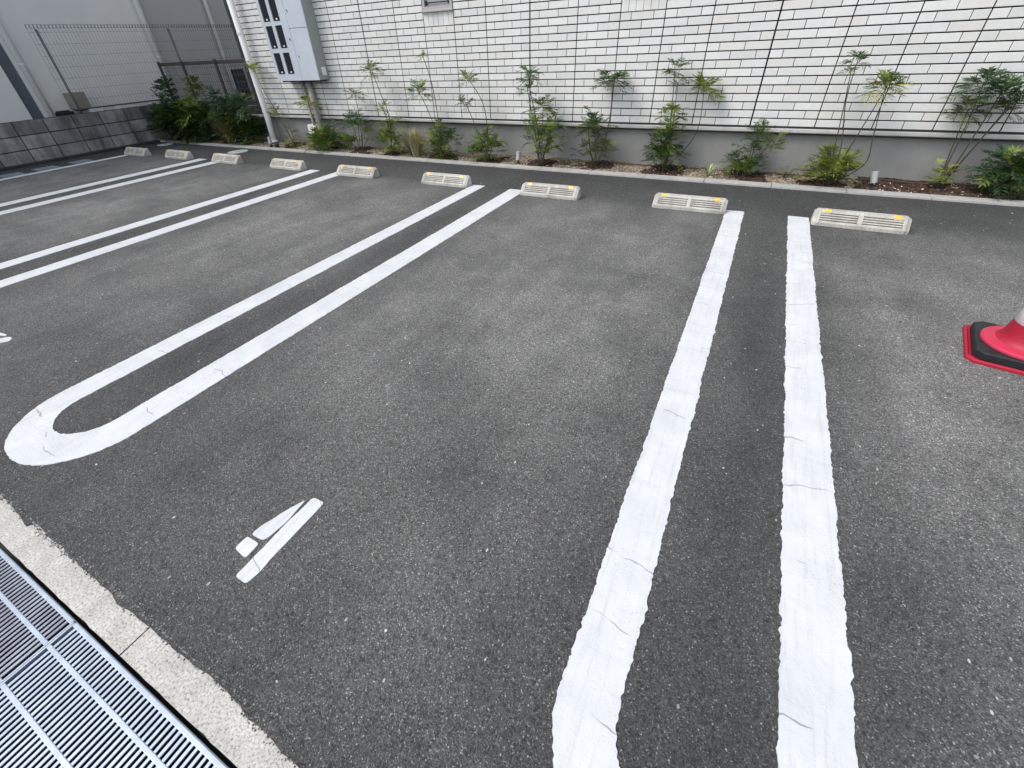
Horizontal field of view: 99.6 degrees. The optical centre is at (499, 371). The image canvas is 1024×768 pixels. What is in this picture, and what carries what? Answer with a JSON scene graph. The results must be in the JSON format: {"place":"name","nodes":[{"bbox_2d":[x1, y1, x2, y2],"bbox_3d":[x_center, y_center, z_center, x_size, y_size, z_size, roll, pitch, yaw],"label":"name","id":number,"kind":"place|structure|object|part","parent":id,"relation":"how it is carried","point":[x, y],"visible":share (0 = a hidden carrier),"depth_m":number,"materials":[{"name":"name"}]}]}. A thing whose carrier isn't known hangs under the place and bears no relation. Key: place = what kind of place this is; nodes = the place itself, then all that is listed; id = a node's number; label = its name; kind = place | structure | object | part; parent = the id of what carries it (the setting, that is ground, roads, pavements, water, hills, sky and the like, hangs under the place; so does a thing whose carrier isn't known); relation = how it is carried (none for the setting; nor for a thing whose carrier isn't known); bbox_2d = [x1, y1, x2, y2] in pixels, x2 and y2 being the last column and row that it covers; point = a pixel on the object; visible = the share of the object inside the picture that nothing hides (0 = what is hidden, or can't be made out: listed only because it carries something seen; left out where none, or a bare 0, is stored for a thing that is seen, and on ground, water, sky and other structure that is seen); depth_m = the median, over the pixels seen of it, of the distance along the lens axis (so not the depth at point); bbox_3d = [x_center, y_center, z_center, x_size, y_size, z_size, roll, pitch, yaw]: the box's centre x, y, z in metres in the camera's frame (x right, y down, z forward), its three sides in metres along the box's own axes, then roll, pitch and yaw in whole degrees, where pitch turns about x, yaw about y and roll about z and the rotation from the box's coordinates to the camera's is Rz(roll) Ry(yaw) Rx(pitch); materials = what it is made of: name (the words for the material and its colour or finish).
{"place":"outdoors","nodes":[
{"label":"outdoors","id":0,"kind":"place"},
{"bbox_2d":[129,627,149,646],"bbox_3d":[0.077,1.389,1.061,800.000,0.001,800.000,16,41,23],"label":"joint","id":1,"kind":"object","parent":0,"point":[139,636],"depth_m":1.66,"materials":[{"name":"grey concrete"}]},
{"bbox_2d":[227,150,247,153],"bbox_3d":[-4.253,-3.573,7.030,0.310,0.010,0.310,16,41,23],"label":"inspection cover","id":2,"kind":"object","parent":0,"point":[236,151],"visible":1,"depth_m":7.00,"materials":[{"name":"grey metal"}]},
{"bbox_2d":[16,169,1000,758],"bbox_3d":[-0.277,-0.840,3.171,8.590,0.004,4.949,16,41,23],"label":"loose grit","id":3,"kind":"object","parent":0,"point":[704,403],"visible":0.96,"depth_m":2.05,"materials":[{"name":"grey stone"}]},
{"bbox_2d":[0,142,1023,767],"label":"parking lot","id":4,"kind":"structure","parent":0,"point":[448,546],"depth_m":1.65,"materials":[{"name":"grey asphalt"}]},
{"bbox_2d":[0,333,11,342],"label":"stall number","id":5,"kind":"object","parent":4,"relation":"on","point":[5,339],"visible":1,"depth_m":2.50,"materials":[{"name":"paint"}]},
{"bbox_2d":[0,172,25,177],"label":"drain cover","id":6,"kind":"object","parent":4,"relation":"on","point":[10,175],"visible":1,"depth_m":6.31,"materials":[{"name":"metal"}]},
{"bbox_2d":[31,165,59,170],"bbox_3d":[-6.943,-3.111,6.622,0.280,0.008,0.280,16,41,23],"label":"drain cover","id":7,"kind":"object","parent":4,"relation":"on","point":[44,168],"visible":1,"depth_m":6.60,"materials":[{"name":"metal"}]},
{"bbox_2d":[0,155,127,180],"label":"parking line","id":8,"kind":"object","parent":4,"relation":"on","point":[61,167],"visible":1,"depth_m":6.57,"materials":[{"name":"paint"}]},
{"bbox_2d":[68,159,93,163],"bbox_3d":[-6.724,-3.372,6.946,0.280,0.008,0.260,16,41,23],"label":"drain cover","id":9,"kind":"object","parent":4,"relation":"on","point":[80,161],"visible":1,"depth_m":6.93,"materials":[{"name":"metal"}]},
{"bbox_2d":[0,159,217,214],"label":"parking line","id":10,"kind":"object","parent":4,"relation":"on","point":[89,191],"visible":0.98,"depth_m":5.48,"materials":[{"name":"paint"}]},
{"bbox_2d":[124,147,151,156],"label":"wheel stop","id":11,"kind":"object","parent":4,"relation":"on","point":[136,151],"visible":1,"depth_m":7.13,"materials":[{"name":"concrete"}]},
{"bbox_2d":[0,495,297,767],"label":"edging kerb","id":12,"kind":"structure","parent":4,"relation":"on","point":[206,706],"depth_m":1.15,"materials":[{"name":"concrete"}]},
{"bbox_2d":[0,491,304,767],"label":"asphalt crumbs","id":13,"kind":"object","parent":4,"relation":"on","point":[145,617],"visible":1,"depth_m":1.26,"materials":[{"name":"grey asphalt"}]},
{"bbox_2d":[157,143,172,145],"bbox_3d":[-6.146,-4.175,7.955,0.260,0.010,0.260,16,41,23],"label":"inspection cover","id":14,"kind":"object","parent":4,"relation":"on","point":[165,144],"visible":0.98,"depth_m":7.92,"materials":[{"name":"grey metal"}]},
{"bbox_2d":[0,170,338,287],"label":"parking line","id":15,"kind":"object","parent":4,"relation":"on","point":[54,266],"visible":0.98,"depth_m":3.99,"materials":[{"name":"paint"}]},
{"bbox_2d":[165,149,193,159],"bbox_3d":[-5.048,-3.408,6.794,0.600,0.110,0.141,17,42,24],"label":"wheel stop","id":16,"kind":"object","parent":4,"relation":"on","point":[179,154],"visible":1,"depth_m":6.73,"materials":[{"name":"concrete"}]},
{"bbox_2d":[211,153,244,164],"bbox_3d":[-4.005,-3.124,6.347,0.600,0.110,0.141,17,42,24],"label":"wheel stop","id":17,"kind":"object","parent":4,"relation":"on","point":[227,158],"visible":1,"depth_m":6.30,"materials":[{"name":"concrete"}]},
{"bbox_2d":[4,185,520,465],"bbox_3d":[-0.982,-0.810,3.183,0.647,0.003,4.201,16,41,23],"label":"parking line","id":18,"kind":"object","parent":4,"relation":"on","point":[34,438],"visible":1,"depth_m":2.25,"materials":[{"name":"paint"}]},
{"bbox_2d":[236,498,322,582],"bbox_3d":[-0.735,0.527,1.415,0.141,0.003,0.314,16,41,23],"label":"stall number","id":19,"kind":"object","parent":4,"relation":"on","point":[269,550],"visible":1,"depth_m":1.40,"materials":[{"name":"paint"}]},
{"bbox_2d":[270,158,307,170],"bbox_3d":[-2.859,-2.793,5.832,0.600,0.110,0.141,16,41,23],"label":"wheel stop","id":20,"kind":"object","parent":4,"relation":"on","point":[288,164],"visible":1,"depth_m":5.78,"materials":[{"name":"concrete"}]},
{"bbox_2d":[336,164,379,178],"bbox_3d":[-1.753,-2.461,5.316,0.600,0.110,0.141,16,41,23],"label":"wheel stop","id":21,"kind":"object","parent":4,"relation":"on","point":[359,171],"visible":1,"depth_m":5.27,"materials":[{"name":"concrete"}]},
{"bbox_2d":[421,172,471,187],"bbox_3d":[-0.596,-2.130,4.800,0.600,0.110,0.141,16,41,23],"label":"wheel stop","id":22,"kind":"object","parent":4,"relation":"on","point":[449,180],"visible":1,"depth_m":4.76,"materials":[{"name":"concrete"}]},
{"bbox_2d":[520,182,580,200],"bbox_3d":[0.499,-1.783,4.267,0.600,0.110,0.141,16,41,23],"label":"wheel stop","id":23,"kind":"object","parent":4,"relation":"on","point":[556,191],"visible":1,"depth_m":4.23,"materials":[{"name":"concrete"}]},
{"bbox_2d":[652,192,727,213],"bbox_3d":[1.659,-1.473,3.777,0.600,0.110,0.141,16,41,23],"label":"wheel stop","id":24,"kind":"object","parent":4,"relation":"on","point":[703,204],"visible":1,"depth_m":3.74,"materials":[{"name":"concrete"}]},
{"bbox_2d":[552,210,857,767],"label":"parking line","id":25,"kind":"object","parent":4,"relation":"on","point":[816,725],"visible":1,"depth_m":1.26,"materials":[{"name":"paint"}]},
{"bbox_2d":[811,208,911,234],"bbox_3d":[2.721,-1.142,3.267,0.600,0.110,0.141,17,42,24],"label":"wheel stop","id":26,"kind":"object","parent":4,"relation":"on","point":[870,221],"visible":1,"depth_m":3.23,"materials":[{"name":"concrete"}]},
{"bbox_2d":[962,308,1023,375],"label":"traffic cone","id":27,"kind":"object","parent":4,"relation":"on","point":[995,346],"visible":1,"depth_m":1.93,"materials":[{"name":"red plastic"}]},
{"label":"yard ground","id":28,"kind":"structure","parent":0,"visible":0},
{"bbox_2d":[0,99,175,171],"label":"block wall","id":29,"kind":"structure","parent":28,"relation":"on","point":[39,141],"depth_m":7.30,"materials":[{"name":"concrete"}]},
{"bbox_2d":[24,24,253,112],"bbox_3d":[-6.281,-5.731,8.478,0.060,1.665,4.003,16,41,23],"label":"fence","id":30,"kind":"object","parent":29,"relation":"on","point":[59,72],"visible":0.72,"depth_m":7.75,"materials":[{"name":"grey metal"}]},
{"bbox_2d":[0,542,237,767],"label":"drain channel","id":31,"kind":"object","parent":28,"relation":"on","point":[203,737],"depth_m":1.36,"materials":[{"name":"concrete"}]},
{"bbox_2d":[0,546,81,683],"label":"drain grate","id":32,"kind":"object","parent":31,"relation":"on","point":[36,617],"visible":0.99,"depth_m":1.24,"materials":[{"name":"metal"}]},
{"bbox_2d":[0,621,230,767],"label":"drain grate","id":33,"kind":"object","parent":31,"relation":"on","point":[76,694],"visible":1,"depth_m":1.04,"materials":[{"name":"metal"}]},
{"bbox_2d":[0,0,256,122],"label":"plastered building","id":34,"kind":"structure","parent":28,"relation":"on","point":[30,88],"depth_m":7.90,"materials":[{"name":"grey paint"}]},
{"bbox_2d":[55,110,74,115],"bbox_3d":[-7.673,-4.559,7.634,0.120,0.070,0.240,16,41,23],"label":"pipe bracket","id":35,"kind":"object","parent":34,"relation":"attached to","point":[62,113],"visible":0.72,"depth_m":7.60,"materials":[{"name":"black metal"}]},
{"bbox_2d":[63,92,90,110],"bbox_3d":[-7.510,-4.806,7.703,0.230,0.275,0.240,16,41,23],"label":"wall vent box","id":36,"kind":"object","parent":34,"relation":"attached to","point":[78,96],"visible":0.62,"depth_m":7.64,"materials":[{"name":"beige metal"}]},
{"bbox_2d":[231,69,249,94],"bbox_3d":[-6.018,-6.722,10.057,0.045,0.500,0.322,16,41,23],"label":"louvre window","id":37,"kind":"structure","parent":34,"relation":"in","point":[235,70],"depth_m":10.04,"materials":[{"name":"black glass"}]},
{"bbox_2d":[157,59,262,113],"bbox_3d":[-5.055,-5.018,7.909,3.140,1.115,0.057,16,41,23],"label":"fence","id":38,"kind":"object","parent":28,"relation":"on","point":[215,62],"visible":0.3,"depth_m":7.74,"materials":[{"name":"grey metal"}]},
{"bbox_2d":[185,113,277,139],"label":"wall","id":39,"kind":"structure","parent":28,"relation":"on","point":[264,121],"depth_m":7.67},
{"bbox_2d":[223,0,260,105],"bbox_3d":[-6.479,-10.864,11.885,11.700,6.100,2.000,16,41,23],"label":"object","id":40,"kind":"structure","parent":28,"relation":"on","point":[231,22],"depth_m":12.29,"materials":[{"name":"white plastic"}]},
{"bbox_2d":[160,140,1023,206],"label":"bed kerb","id":41,"kind":"structure","parent":28,"relation":"on","point":[1004,202],"depth_m":4.54,"materials":[{"name":"concrete"}]},
{"bbox_2d":[165,135,1023,200],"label":"planting bed","id":42,"kind":"object","parent":28,"relation":"on","point":[213,140],"visible":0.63,"depth_m":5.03,"materials":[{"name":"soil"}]},
{"bbox_2d":[144,75,222,146],"bbox_3d":[-5.888,-4.675,7.869,2.288,1.174,0.937,16,41,23],"label":"dense shrub","id":43,"kind":"object","parent":42,"relation":"on","point":[183,116],"visible":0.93,"depth_m":7.82,"materials":[{"name":"green plant"}]},
{"bbox_2d":[208,117,239,142],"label":"grass tuft","id":44,"kind":"object","parent":42,"relation":"on","point":[223,127],"visible":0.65,"depth_m":7.51,"materials":[{"name":"green plant"}]},
{"bbox_2d":[193,81,268,145],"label":"dense shrub","id":45,"kind":"object","parent":42,"relation":"on","point":[237,105],"visible":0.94,"depth_m":7.36,"materials":[{"name":"green plant"}]},
{"bbox_2d":[267,137,273,146],"bbox_3d":[-3.807,-3.806,7.195,0.068,0.169,0.070,16,41,23],"label":"garden spotlight","id":46,"kind":"object","parent":42,"relation":"on","point":[269,141],"visible":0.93,"depth_m":7.17,"materials":[{"name":"grey plastic"}]},
{"bbox_2d":[243,60,303,147],"bbox_3d":[-3.559,-4.189,6.861,0.833,1.262,0.451,16,41,23],"label":"leaning shrub","id":47,"kind":"object","parent":42,"relation":"on","point":[254,64],"visible":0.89,"depth_m":7.00,"materials":[{"name":"green plant"}]},
{"bbox_2d":[293,95,347,152],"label":"leafy shrub","id":48,"kind":"object","parent":42,"relation":"on","point":[319,135],"visible":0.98,"depth_m":6.56,"materials":[{"name":"green plant"}]},
{"bbox_2d":[333,88,373,150],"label":"leafy shrub","id":49,"kind":"object","parent":42,"relation":"on","point":[357,122],"visible":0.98,"depth_m":6.36,"materials":[{"name":"green plant"}]},
{"bbox_2d":[360,60,406,153],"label":"leafy shrub","id":50,"kind":"object","parent":42,"relation":"on","point":[383,137],"visible":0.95,"depth_m":6.01,"materials":[{"name":"green plant"}]},
{"bbox_2d":[398,124,427,156],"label":"grass tuft","id":51,"kind":"object","parent":42,"relation":"on","point":[412,141],"visible":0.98,"depth_m":5.93,"materials":[{"name":"green plant"}]},
{"bbox_2d":[405,49,463,159],"bbox_3d":[-0.843,-3.378,5.581,0.790,1.268,0.468,24,45,31],"label":"leafy shrub","id":52,"kind":"object","parent":42,"relation":"on","point":[436,139],"visible":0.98,"depth_m":5.64,"materials":[{"name":"green plant"}]},
{"bbox_2d":[456,69,506,161],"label":"leafy shrub","id":53,"kind":"object","parent":42,"relation":"on","point":[480,145],"visible":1,"depth_m":5.42,"materials":[{"name":"green plant"}]},
{"bbox_2d":[516,151,520,163],"bbox_3d":[0.236,-2.652,5.392,0.068,0.169,0.070,16,41,23],"label":"garden spotlight","id":54,"kind":"object","parent":42,"relation":"on","point":[518,153],"visible":0.96,"depth_m":5.36,"materials":[{"name":"grey plastic"}]},
{"bbox_2d":[513,64,568,165],"bbox_3d":[0.509,-2.953,5.026,0.725,1.031,0.508,16,41,23],"label":"leafy shrub","id":55,"kind":"object","parent":42,"relation":"on","point":[543,127],"visible":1,"depth_m":5.01,"materials":[{"name":"green plant"}]},
{"bbox_2d":[570,68,631,165],"bbox_3d":[1.124,-2.813,4.847,0.586,0.974,0.582,-10,38,-9],"label":"leafy shrub","id":56,"kind":"object","parent":42,"relation":"on","point":[589,126],"visible":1,"depth_m":4.85,"materials":[{"name":"green plant"}]},
{"bbox_2d":[639,57,691,171],"bbox_3d":[1.780,-2.636,4.522,0.448,1.065,0.481,-20,40,-21],"label":"leafy shrub","id":57,"kind":"object","parent":42,"relation":"on","point":[665,151],"visible":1,"depth_m":4.58,"materials":[{"name":"green plant"}]},
{"bbox_2d":[668,70,724,165],"bbox_3d":[2.046,-2.583,4.506,0.476,0.942,0.301,16,41,23],"label":"leaning shrub","id":58,"kind":"object","parent":42,"relation":"on","point":[699,79],"visible":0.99,"depth_m":4.30,"materials":[{"name":"green plant"}]},
{"bbox_2d":[699,163,721,176],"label":"striped grass","id":59,"kind":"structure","parent":42,"relation":"on","point":[708,172],"depth_m":4.53,"materials":[{"name":"green plant"}]},
{"bbox_2d":[718,117,794,176],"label":"leafy shrub","id":60,"kind":"object","parent":42,"relation":"on","point":[739,164],"visible":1,"depth_m":4.36,"materials":[{"name":"green plant"}]},
{"bbox_2d":[577,161,987,186],"bbox_3d":[2.714,-2.092,4.545,3.961,0.030,0.038,16,41,23],"label":"drip hose","id":61,"kind":"object","parent":42,"relation":"on","point":[788,174],"visible":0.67,"depth_m":4.45,"materials":[{"name":"brown"}]},
{"bbox_2d":[779,166,795,178],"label":"weed","id":62,"kind":"object","parent":42,"relation":"on","point":[786,173],"visible":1,"depth_m":4.36,"materials":[{"name":"green plant"}]},
{"bbox_2d":[793,50,915,185],"bbox_3d":[3.087,-2.174,3.802,0.658,1.070,0.448,16,41,23],"label":"leafy shrub","id":63,"kind":"object","parent":42,"relation":"on","point":[843,163],"visible":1,"depth_m":3.90,"materials":[{"name":"green plant"}]},
{"bbox_2d":[866,171,878,186],"bbox_3d":[3.444,-1.757,3.988,0.075,0.171,0.070,16,41,23],"label":"garden spotlight","id":64,"kind":"object","parent":42,"relation":"on","point":[874,176],"visible":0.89,"depth_m":3.96,"materials":[{"name":"grey plastic"}]},
{"bbox_2d":[923,65,1023,188],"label":"leafy shrub","id":65,"kind":"object","parent":42,"relation":"on","point":[1003,102],"visible":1,"depth_m":3.48,"materials":[{"name":"green plant"}]},
{"bbox_2d":[962,144,1023,200],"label":"leafy shrub","id":66,"kind":"object","parent":42,"relation":"on","point":[1011,170],"visible":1,"depth_m":3.55,"materials":[{"name":"green plant"}]},
{"bbox_2d":[226,0,1023,185],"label":"tiled building","id":67,"kind":"structure","parent":28,"relation":"on","point":[776,62],"depth_m":4.47,"materials":[{"name":"tile"}]},
{"bbox_2d":[255,0,329,81],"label":"meter cabinet","id":68,"kind":"object","parent":67,"relation":"attached to","point":[291,32],"visible":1,"depth_m":6.07,"materials":[{"name":"grey metal"}]},
{"bbox_2d":[258,0,269,21],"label":"meter window","id":69,"kind":"structure","parent":68,"relation":"in","point":[262,4],"depth_m":6.01,"materials":[{"name":"black glass"}]},
{"bbox_2d":[265,26,277,48],"bbox_3d":[-3.252,-4.779,6.190,0.129,0.253,0.013,16,41,23],"label":"meter window","id":70,"kind":"structure","parent":68,"relation":"in","point":[269,28],"depth_m":6.19,"materials":[{"name":"black glass"}]},
{"bbox_2d":[268,0,279,20],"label":"meter window","id":71,"kind":"structure","parent":68,"relation":"in","point":[273,8],"depth_m":5.94,"materials":[{"name":"black glass"}]},
{"bbox_2d":[273,53,284,73],"bbox_3d":[-3.238,-4.535,6.376,0.129,0.252,0.013,16,41,23],"label":"meter window","id":72,"kind":"structure","parent":68,"relation":"in","point":[277,55],"depth_m":6.37,"materials":[{"name":"black glass"}]},
{"bbox_2d":[275,25,286,47],"bbox_3d":[-3.078,-4.729,6.112,0.129,0.253,0.013,16,41,23],"label":"meter window","id":73,"kind":"structure","parent":68,"relation":"in","point":[280,33],"depth_m":6.11,"materials":[{"name":"black glass"}]},
{"bbox_2d":[283,52,294,73],"bbox_3d":[-3.064,-4.485,6.298,0.129,0.252,0.013,16,41,23],"label":"meter window","id":74,"kind":"structure","parent":68,"relation":"in","point":[287,57],"depth_m":6.30,"materials":[{"name":"black glass"}]},
{"bbox_3d":[-2.764,-4.946,5.729,0.340,0.614,0.014,16,41,23],"label":"door","id":75,"kind":"part","parent":68,"relation":"part of","materials":[{"name":"paint"}]},
{"bbox_3d":[-2.737,-4.462,6.099,0.340,0.596,0.014,16,41,23],"label":"door","id":76,"kind":"part","parent":68,"relation":"part of","materials":[{"name":"paint"}]},
{"bbox_2d":[301,82,314,124],"bbox_3d":[-2.966,-4.043,6.809,0.050,0.881,0.055,16,41,23],"label":"conduit","id":77,"kind":"object","parent":67,"relation":"attached to","point":[309,108],"visible":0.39,"depth_m":6.71,"materials":[{"name":"grey"}]},
{"bbox_2d":[307,124,317,133],"bbox_3d":[-2.962,-3.827,6.990,0.144,0.301,0.150,16,41,23],"label":"junction box","id":78,"kind":"object","parent":67,"relation":"attached to","point":[309,127],"visible":0.23,"depth_m":6.89,"materials":[{"name":"white plastic"}]},
{"bbox_2d":[306,82,323,145],"bbox_3d":[-2.838,-3.987,6.728,0.094,0.882,0.104,16,41,23],"label":"conduit","id":79,"kind":"object","parent":67,"relation":"attached to","point":[312,96],"visible":0.56,"depth_m":6.63,"materials":[{"name":"grey"}]},
{"bbox_2d":[421,0,453,12],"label":"window","id":80,"kind":"structure","parent":67,"relation":"in","point":[427,5],"depth_m":5.14,"materials":[{"name":"silver metal"}]}
]}

